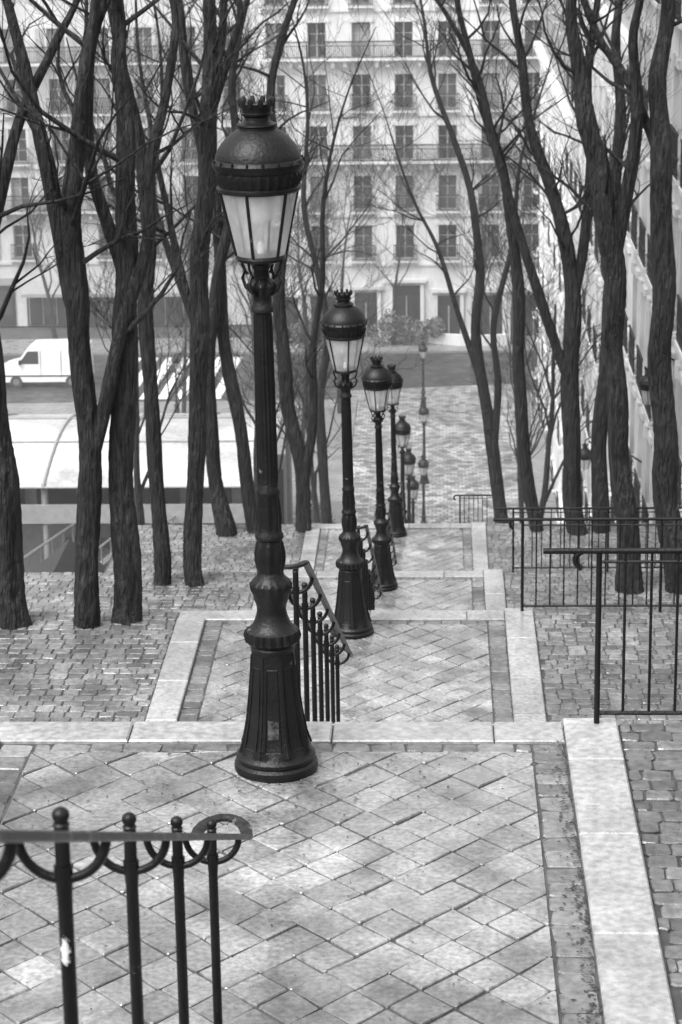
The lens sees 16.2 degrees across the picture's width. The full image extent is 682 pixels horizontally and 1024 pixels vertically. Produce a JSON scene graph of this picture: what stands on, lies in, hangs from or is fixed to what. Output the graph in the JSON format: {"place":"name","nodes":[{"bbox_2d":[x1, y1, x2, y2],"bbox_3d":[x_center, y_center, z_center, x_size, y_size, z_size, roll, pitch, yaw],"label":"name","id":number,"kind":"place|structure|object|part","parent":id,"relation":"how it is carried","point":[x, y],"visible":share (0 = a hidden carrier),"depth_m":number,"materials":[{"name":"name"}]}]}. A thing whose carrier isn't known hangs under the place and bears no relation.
{"place":"outdoors","nodes":[
{"label":"outdoors","id":0,"kind":"place"},
{"bbox_2d":[7,399,354,548],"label":"plaza","id":1,"kind":"structure","parent":0,"point":[335,476],"depth_m":118.36,"materials":[{"name":"grey stone"}]},
{"bbox_2d":[171,354,179,412],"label":"street lamp","id":2,"kind":"object","parent":1,"relation":"on","point":[176,396],"visible":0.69,"depth_m":121.57,"materials":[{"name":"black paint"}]},
{"bbox_2d":[138,138,241,412],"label":"bare tree","id":3,"kind":"object","parent":1,"relation":"on","point":[184,376],"visible":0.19,"depth_m":114.92,"materials":[{"name":"plant"}]},
{"bbox_2d":[184,101,350,412],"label":"bare tree","id":4,"kind":"object","parent":1,"relation":"on","point":[248,303],"visible":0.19,"depth_m":118.75,"materials":[{"name":"plant"}]},
{"bbox_2d":[229,154,361,442],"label":"bare tree","id":5,"kind":"object","parent":1,"relation":"on","point":[304,373],"visible":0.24,"depth_m":113.65,"materials":[{"name":"grey plant"}]},
{"bbox_2d":[290,502,335,524],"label":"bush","id":6,"kind":"object","parent":1,"relation":"on","point":[312,517],"visible":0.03,"depth_m":102.01,"materials":[{"name":"plant"}]},
{"bbox_2d":[3,352,536,402],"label":"road","id":7,"kind":"structure","parent":0,"point":[444,369],"depth_m":131.06,"materials":[{"name":"grey asphalt"}]},
{"bbox_2d":[4,339,94,387],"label":"delivery van","id":8,"kind":"object","parent":7,"relation":"on","point":[42,360],"visible":0.65,"depth_m":129.15,"materials":[{"name":"white paint"}]},
{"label":"windows","id":9,"kind":"part","parent":8,"relation":"part of","materials":[{"name":"grey glass"}]},
{"bbox_2d":[139,357,241,398],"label":"zebra crossing","id":10,"kind":"object","parent":7,"relation":"on","point":[164,392],"visible":0.23,"depth_m":130.41,"materials":[{"name":"white paint"}]},
{"bbox_2d":[0,325,555,572],"bbox_3d":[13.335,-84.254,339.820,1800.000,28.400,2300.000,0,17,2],"label":"ground","id":11,"kind":"structure","parent":0,"point":[25,332],"depth_m":143.01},
{"bbox_2d":[33,539,105,572],"bbox_3d":[-6.590,2.667,57.418,1.800,3.470,2.500,0,17,2],"label":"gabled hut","id":12,"kind":"object","parent":11,"relation":"on","point":[61,559],"visible":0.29,"depth_m":57.20,"materials":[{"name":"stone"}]},
{"bbox_2d":[0,0,162,630],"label":"bare tree","id":13,"kind":"object","parent":11,"relation":"on","point":[14,613],"visible":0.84,"depth_m":25.51,"materials":[{"name":"black plant"}]},
{"bbox_2d":[0,0,167,625],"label":"bare tree","id":14,"kind":"object","parent":11,"relation":"on","point":[127,608],"visible":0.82,"depth_m":25.25,"materials":[{"name":"black plant"}]},
{"bbox_2d":[24,516,175,571],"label":"railing","id":15,"kind":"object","parent":11,"relation":"on","point":[104,555],"depth_m":86.02,"materials":[{"name":"metal"}]},
{"bbox_2d":[0,0,262,325],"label":"walls","id":16,"kind":"structure","parent":11,"relation":"on","point":[9,267],"depth_m":141.44,"materials":[{"name":"grey paint"}]},
{"bbox_2d":[0,26,251,325],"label":"window frames","id":17,"kind":"structure","parent":16,"relation":"attached to","point":[33,293],"depth_m":142.99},
{"bbox_2d":[4,27,243,255],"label":"window panes","id":18,"kind":"object","parent":17,"relation":"in","point":[24,181],"visible":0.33,"depth_m":141.08,"materials":[{"name":"grey glass"}]},
{"bbox_2d":[0,44,251,259],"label":"balconies","id":19,"kind":"structure","parent":16,"relation":"on","point":[56,112],"depth_m":140.44,"materials":[{"name":"metal"}]},
{"bbox_2d":[0,0,290,629],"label":"bare tree","id":20,"kind":"object","parent":11,"relation":"on","point":[92,418],"visible":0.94,"depth_m":24.89,"materials":[{"name":"black plant"}]},
{"bbox_2d":[27,0,272,524],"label":"bare tree","id":21,"kind":"object","parent":11,"relation":"on","point":[138,488],"visible":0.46,"depth_m":62.25,"materials":[{"name":"black plant"}]},
{"bbox_2d":[8,412,292,572],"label":"funicular station","id":22,"kind":"object","parent":11,"relation":"on","point":[46,449],"visible":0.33,"depth_m":95.66,"materials":[{"name":"white glass"}]},
{"bbox_2d":[12,0,293,587],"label":"bare tree","id":23,"kind":"object","parent":11,"relation":"on","point":[196,298],"visible":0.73,"depth_m":36.36,"materials":[{"name":"black plant"}]},
{"bbox_2d":[17,0,331,585],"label":"bare tree","id":24,"kind":"object","parent":11,"relation":"on","point":[162,559],"visible":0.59,"depth_m":37.03,"materials":[{"name":"black plant"}]},
{"bbox_2d":[39,0,339,536],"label":"bare tree","id":25,"kind":"object","parent":11,"relation":"on","point":[225,524],"visible":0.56,"depth_m":50.15,"materials":[{"name":"black plant"}]},
{"bbox_2d":[156,0,322,532],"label":"bare tree","id":26,"kind":"object","parent":11,"relation":"on","point":[232,388],"visible":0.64,"depth_m":50.83,"materials":[{"name":"black plant"}]},
{"bbox_2d":[88,69,431,500],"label":"bare tree","id":27,"kind":"object","parent":11,"relation":"on","point":[254,421],"visible":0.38,"depth_m":70.12,"materials":[{"name":"grey plant"}]},
{"bbox_2d":[159,181,394,522],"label":"bare tree","id":28,"kind":"object","parent":11,"relation":"on","point":[313,484],"visible":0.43,"depth_m":79.93,"materials":[{"name":"grey plant"}]},
{"bbox_2d":[162,0,433,532],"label":"bare tree","id":29,"kind":"object","parent":11,"relation":"on","point":[302,452],"visible":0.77,"depth_m":50.25,"materials":[{"name":"black plant"}]},
{"bbox_2d":[193,0,405,523],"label":"bare tree","id":30,"kind":"object","parent":11,"relation":"on","point":[324,490],"visible":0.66,"depth_m":62.85,"materials":[{"name":"black plant"}]},
{"bbox_2d":[0,522,681,1023],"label":"staircase","id":31,"kind":"structure","parent":11,"relation":"on","point":[430,948],"depth_m":12.48,"materials":[{"name":"stone"}]},
{"bbox_2d":[0,806,252,1023],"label":"stair railing","id":32,"kind":"object","parent":31,"relation":"on","point":[63,877],"visible":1,"depth_m":6.98,"materials":[{"name":"black metal"}]},
{"bbox_2d":[211,95,317,782],"bbox_3d":[-0.400,-0.357,12.958,0.490,3.736,0.484,-1,17,2],"label":"street lamp","id":33,"kind":"object","parent":31,"relation":"on","point":[258,161],"visible":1,"depth_m":12.97,"materials":[{"name":"black metal"}]},
{"bbox_2d":[284,560,352,723],"bbox_3d":[-0.158,1.356,18.238,0.252,4.268,7.110,0,17,2],"label":"stair railing","id":34,"kind":"object","parent":31,"relation":"on","point":[332,653],"visible":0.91,"depth_m":17.33,"materials":[{"name":"black metal"}]},
{"bbox_2d":[320,289,373,639],"bbox_3d":[0.071,-0.488,25.207,0.490,3.736,0.484,-10,19,-25],"label":"street lamp","id":35,"kind":"object","parent":31,"relation":"on","point":[343,322],"visible":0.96,"depth_m":25.22,"materials":[{"name":"black metal"}]},
{"bbox_2d":[356,525,382,610],"bbox_3d":[0.331,1.212,30.405,0.252,4.210,6.880,0,17,2],"label":"stair railing","id":36,"kind":"object","parent":31,"relation":"on","point":[370,590],"visible":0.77,"depth_m":30.27,"materials":[{"name":"black metal"}]},
{"bbox_2d":[361,355,397,591],"bbox_3d":[0.599,-0.591,37.112,0.484,3.736,0.490,8,21,28],"label":"street lamp","id":37,"kind":"object","parent":31,"relation":"on","point":[376,377],"visible":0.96,"depth_m":37.08,"materials":[{"name":"black metal"}]},
{"bbox_2d":[374,512,396,565],"bbox_3d":[0.814,1.052,42.448,0.252,4.167,6.880,0,17,2],"label":"stair railing","id":38,"kind":"object","parent":31,"relation":"on","point":[392,538],"visible":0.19,"depth_m":41.63,"materials":[{"name":"black metal"}]},
{"bbox_2d":[383,364,406,537],"bbox_3d":[1.119,-1.301,50.922,0.490,3.736,0.484,-4,17,-8],"label":"street lamp","id":39,"kind":"object","parent":31,"relation":"on","point":[395,499],"visible":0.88,"depth_m":51.01,"materials":[{"name":"black metal"}]},
{"bbox_2d":[398,482,404,522],"bbox_3d":[1.397,0.699,56.987,0.252,5.205,8.180,0,17,2],"label":"stair railing","id":40,"kind":"object","parent":31,"relation":"on","point":[401,493],"visible":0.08,"depth_m":54.45,"materials":[{"name":"black metal"}]},
{"bbox_2d":[395,415,410,522],"bbox_3d":[1.656,-0.773,64.426,0.490,3.736,0.484,-13,21,-36],"label":"street lamp","id":41,"kind":"object","parent":31,"relation":"on","point":[403,428],"visible":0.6,"depth_m":64.07,"materials":[{"name":"black metal"}]},
{"bbox_2d":[404,448,415,522],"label":"street lamp","id":42,"kind":"object","parent":31,"relation":"on","point":[409,459],"visible":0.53,"depth_m":75.74,"materials":[{"name":"black metal"}]},
{"bbox_2d":[406,475,419,522],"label":"street lamp","id":43,"kind":"object","parent":31,"relation":"on","point":[414,484],"visible":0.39,"depth_m":86.46,"materials":[{"name":"black metal"}]},
{"bbox_2d":[453,494,491,522],"bbox_3d":[2.917,0.002,53.333,0.852,0.813,0.036,0,17,2],"label":"metal railing","id":44,"kind":"object","parent":31,"relation":"on","point":[473,498],"visible":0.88,"depth_m":53.26,"materials":[{"name":"black metal"}]},
{"bbox_2d":[383,105,602,522],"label":"bare tree","id":45,"kind":"object","parent":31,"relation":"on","point":[546,492],"visible":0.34,"depth_m":73.57,"materials":[{"name":"grey plant"}]},
{"bbox_2d":[0,523,681,1023],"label":"cobblestone terrace","id":46,"kind":"structure","parent":11,"relation":"on","point":[82,643],"depth_m":24.62,"materials":[{"name":"grey stone"}]},
{"bbox_2d":[0,534,681,1023],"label":"fallen leaves","id":47,"kind":"object","parent":46,"relation":"on","point":[592,984],"visible":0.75,"depth_m":12.47,"materials":[{"name":"grey plant"}]},
{"bbox_2d":[493,517,681,611],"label":"metal railing","id":48,"kind":"object","parent":46,"relation":"on","point":[660,605],"visible":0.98,"depth_m":25.99,"materials":[{"name":"black metal"}]},
{"bbox_2d":[494,507,681,571],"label":"metal railing","id":49,"kind":"object","parent":46,"relation":"on","point":[608,512],"visible":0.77,"depth_m":38.01,"materials":[{"name":"black metal"}]},
{"bbox_2d":[543,548,681,723],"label":"metal railing","id":50,"kind":"object","parent":46,"relation":"on","point":[579,552],"visible":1,"depth_m":13.74,"materials":[{"name":"black metal"}]},
{"bbox_2d":[290,67,431,413],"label":"bare tree","id":51,"kind":"object","parent":11,"relation":"on","point":[342,286],"visible":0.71,"depth_m":119.61,"materials":[{"name":"grey plant"}]},
{"bbox_2d":[328,0,601,523],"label":"bare tree","id":52,"kind":"object","parent":11,"relation":"on","point":[491,418],"visible":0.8,"depth_m":62.51,"materials":[{"name":"black plant"}]},
{"bbox_2d":[392,44,538,367],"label":"bare tree","id":53,"kind":"object","parent":11,"relation":"on","point":[489,202],"visible":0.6,"depth_m":129.92,"materials":[{"name":"grey plant"}]},
{"bbox_2d":[413,0,626,532],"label":"bare tree","id":54,"kind":"object","parent":11,"relation":"on","point":[522,426],"visible":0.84,"depth_m":50.04,"materials":[{"name":"black plant"}]},
{"bbox_2d":[450,160,591,523],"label":"bare tree","id":55,"kind":"object","parent":11,"relation":"on","point":[520,499],"visible":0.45,"depth_m":84.56,"materials":[{"name":"grey plant"}]},
{"bbox_2d":[426,0,648,535],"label":"bare tree","id":56,"kind":"object","parent":11,"relation":"on","point":[567,356],"visible":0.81,"depth_m":49.40,"materials":[{"name":"black plant"}]},
{"bbox_2d":[532,41,572,523],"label":"walls","id":57,"kind":"structure","parent":11,"relation":"on","point":[556,457],"depth_m":108.33,"materials":[{"name":"white paint"}]},
{"bbox_2d":[532,106,561,517],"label":"balconies","id":58,"kind":"structure","parent":57,"relation":"on","point":[554,260],"depth_m":108.09,"materials":[{"name":"metal"}]},
{"bbox_2d":[542,9,570,88],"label":"window panes","id":59,"kind":"object","parent":57,"relation":"attached to","point":[558,55],"visible":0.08,"depth_m":103.85,"materials":[{"name":"grey glass"}]},
{"bbox_2d":[541,0,572,112],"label":"roof","id":60,"kind":"structure","parent":57,"relation":"attached to","point":[551,17],"depth_m":108.80,"materials":[{"name":"metal"}]},
{"bbox_2d":[500,0,681,594],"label":"bare tree","id":61,"kind":"object","parent":11,"relation":"on","point":[611,224],"visible":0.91,"depth_m":35.57,"materials":[{"name":"black plant"}]},
{"bbox_2d":[561,0,633,522],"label":"walls","id":62,"kind":"structure","parent":11,"relation":"on","point":[599,96],"depth_m":79.13,"materials":[{"name":"grey paint"}]},
{"bbox_2d":[581,436,590,468],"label":"wall lantern","id":63,"kind":"object","parent":62,"relation":"attached to","point":[585,453],"depth_m":76.24,"materials":[{"name":"black paint"}]},
{"bbox_2d":[562,64,614,523],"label":"balconies","id":64,"kind":"structure","parent":62,"relation":"on","point":[594,349],"depth_m":80.11,"materials":[{"name":"metal"}]},
{"bbox_2d":[603,0,635,30],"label":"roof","id":65,"kind":"structure","parent":62,"relation":"attached to","point":[626,17],"depth_m":67.30,"materials":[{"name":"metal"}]},
{"bbox_2d":[624,0,635,14],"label":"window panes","id":66,"kind":"object","parent":62,"relation":"attached to","point":[633,5],"depth_m":64.90,"materials":[{"name":"grey glass"}]},
{"bbox_2d":[523,0,681,533],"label":"bare tree","id":67,"kind":"object","parent":11,"relation":"on","point":[599,485],"visible":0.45,"depth_m":50.26,"materials":[{"name":"black plant"}]},
{"bbox_2d":[559,0,681,594],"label":"bare tree","id":68,"kind":"object","parent":11,"relation":"on","point":[665,464],"visible":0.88,"depth_m":35.78,"materials":[{"name":"black plant"}]},
{"bbox_2d":[623,0,681,522],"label":"walls","id":69,"kind":"structure","parent":11,"relation":"on","point":[641,444],"depth_m":59.60,"materials":[{"name":"paint"}]},
{"bbox_2d":[629,455,641,481],"bbox_3d":[7.347,-0.903,62.014,0.822,1.158,0.485,6,18,23],"label":"wall lantern","id":70,"kind":"object","parent":69,"relation":"attached to","point":[640,461],"depth_m":61.91,"materials":[{"name":"black paint"}]},
{"bbox_2d":[623,0,681,523],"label":"balconies","id":71,"kind":"structure","parent":69,"relation":"on","point":[631,344],"depth_m":57.67,"materials":[{"name":"metal"}]},
{"bbox_2d":[638,358,675,403],"bbox_3d":[6.980,-2.942,53.072,0.822,1.158,0.485,6,18,23],"label":"wall lantern","id":72,"kind":"object","parent":69,"relation":"attached to","point":[643,383],"depth_m":53.05,"materials":[{"name":"black paint"}]},
{"bbox_2d":[1,336,556,523],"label":"pavement","id":73,"kind":"structure","parent":0,"point":[14,347],"depth_m":136.68,"materials":[{"name":"grey concrete"}]},
{"bbox_2d":[7,136,95,338],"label":"bare tree","id":74,"kind":"object","parent":73,"relation":"on","point":[49,298],"visible":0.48,"depth_m":137.25,"materials":[{"name":"plant"}]},
{"bbox_2d":[102,98,228,288],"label":"bare tree","id":75,"kind":"object","parent":73,"relation":"on","point":[193,196],"visible":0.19,"depth_m":136.12,"materials":[{"name":"plant"}]},
{"bbox_2d":[273,318,322,342],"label":"bush","id":76,"kind":"object","parent":73,"relation":"on","point":[295,331],"visible":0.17,"depth_m":138.67,"materials":[{"name":"grey plant"}]},
{"bbox_2d":[262,97,387,344],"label":"bare tree","id":77,"kind":"object","parent":73,"relation":"on","point":[314,185],"visible":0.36,"depth_m":135.44,"materials":[{"name":"plant"}]},
{"bbox_2d":[338,100,467,344],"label":"bare tree","id":78,"kind":"object","parent":73,"relation":"on","point":[395,286],"visible":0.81,"depth_m":135.47,"materials":[{"name":"plant"}]},
{"bbox_2d":[257,0,553,336],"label":"walls","id":79,"kind":"structure","parent":73,"relation":"on","point":[426,276],"depth_m":136.42,"materials":[{"name":"paint"}]},
{"bbox_2d":[265,0,539,336],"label":"window frames","id":80,"kind":"structure","parent":79,"relation":"attached to","point":[407,300],"depth_m":138.97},
{"bbox_2d":[266,0,541,257],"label":"window panes","id":81,"kind":"object","parent":80,"relation":"in","point":[443,88],"visible":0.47,"depth_m":136.43,"materials":[{"name":"grey glass"}]},
{"bbox_2d":[262,0,544,261],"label":"balconies","id":82,"kind":"structure","parent":79,"relation":"on","point":[371,109],"depth_m":135.74,"materials":[{"name":"metal"}]},
{"bbox_2d":[369,309,445,346],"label":"bush","id":83,"kind":"object","parent":73,"relation":"on","point":[412,328],"visible":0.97,"depth_m":137.38,"materials":[{"name":"grey plant"}]},
{"bbox_2d":[410,331,509,345],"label":"parapet wall","id":84,"kind":"structure","parent":73,"relation":"on","point":[450,339],"depth_m":137.29,"materials":[{"name":"concrete"}]},
{"bbox_2d":[464,93,538,344],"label":"bare tree","id":85,"kind":"object","parent":73,"relation":"on","point":[511,320],"visible":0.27,"depth_m":135.53,"materials":[{"name":"grey plant"}]},
{"bbox_2d":[351,384,527,523],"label":"cobbled street","id":86,"kind":"structure","parent":0,"point":[456,453],"depth_m":114.99,"materials":[{"name":"grey stone"}]},
{"bbox_2d":[418,342,427,407],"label":"street lamp","id":87,"kind":"object","parent":86,"relation":"on","point":[423,349],"visible":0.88,"depth_m":121.85,"materials":[{"name":"grey metal"}]},
{"bbox_2d":[418,455,428,522],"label":"street lamp","id":88,"kind":"object","parent":86,"relation":"on","point":[423,463],"visible":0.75,"depth_m":100.69,"materials":[{"name":"black metal"}]},
{"bbox_2d":[419,403,428,483],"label":"street lamp","id":89,"kind":"object","parent":86,"relation":"on","point":[423,410],"visible":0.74,"depth_m":109.33,"materials":[{"name":"black metal"}]}
]}

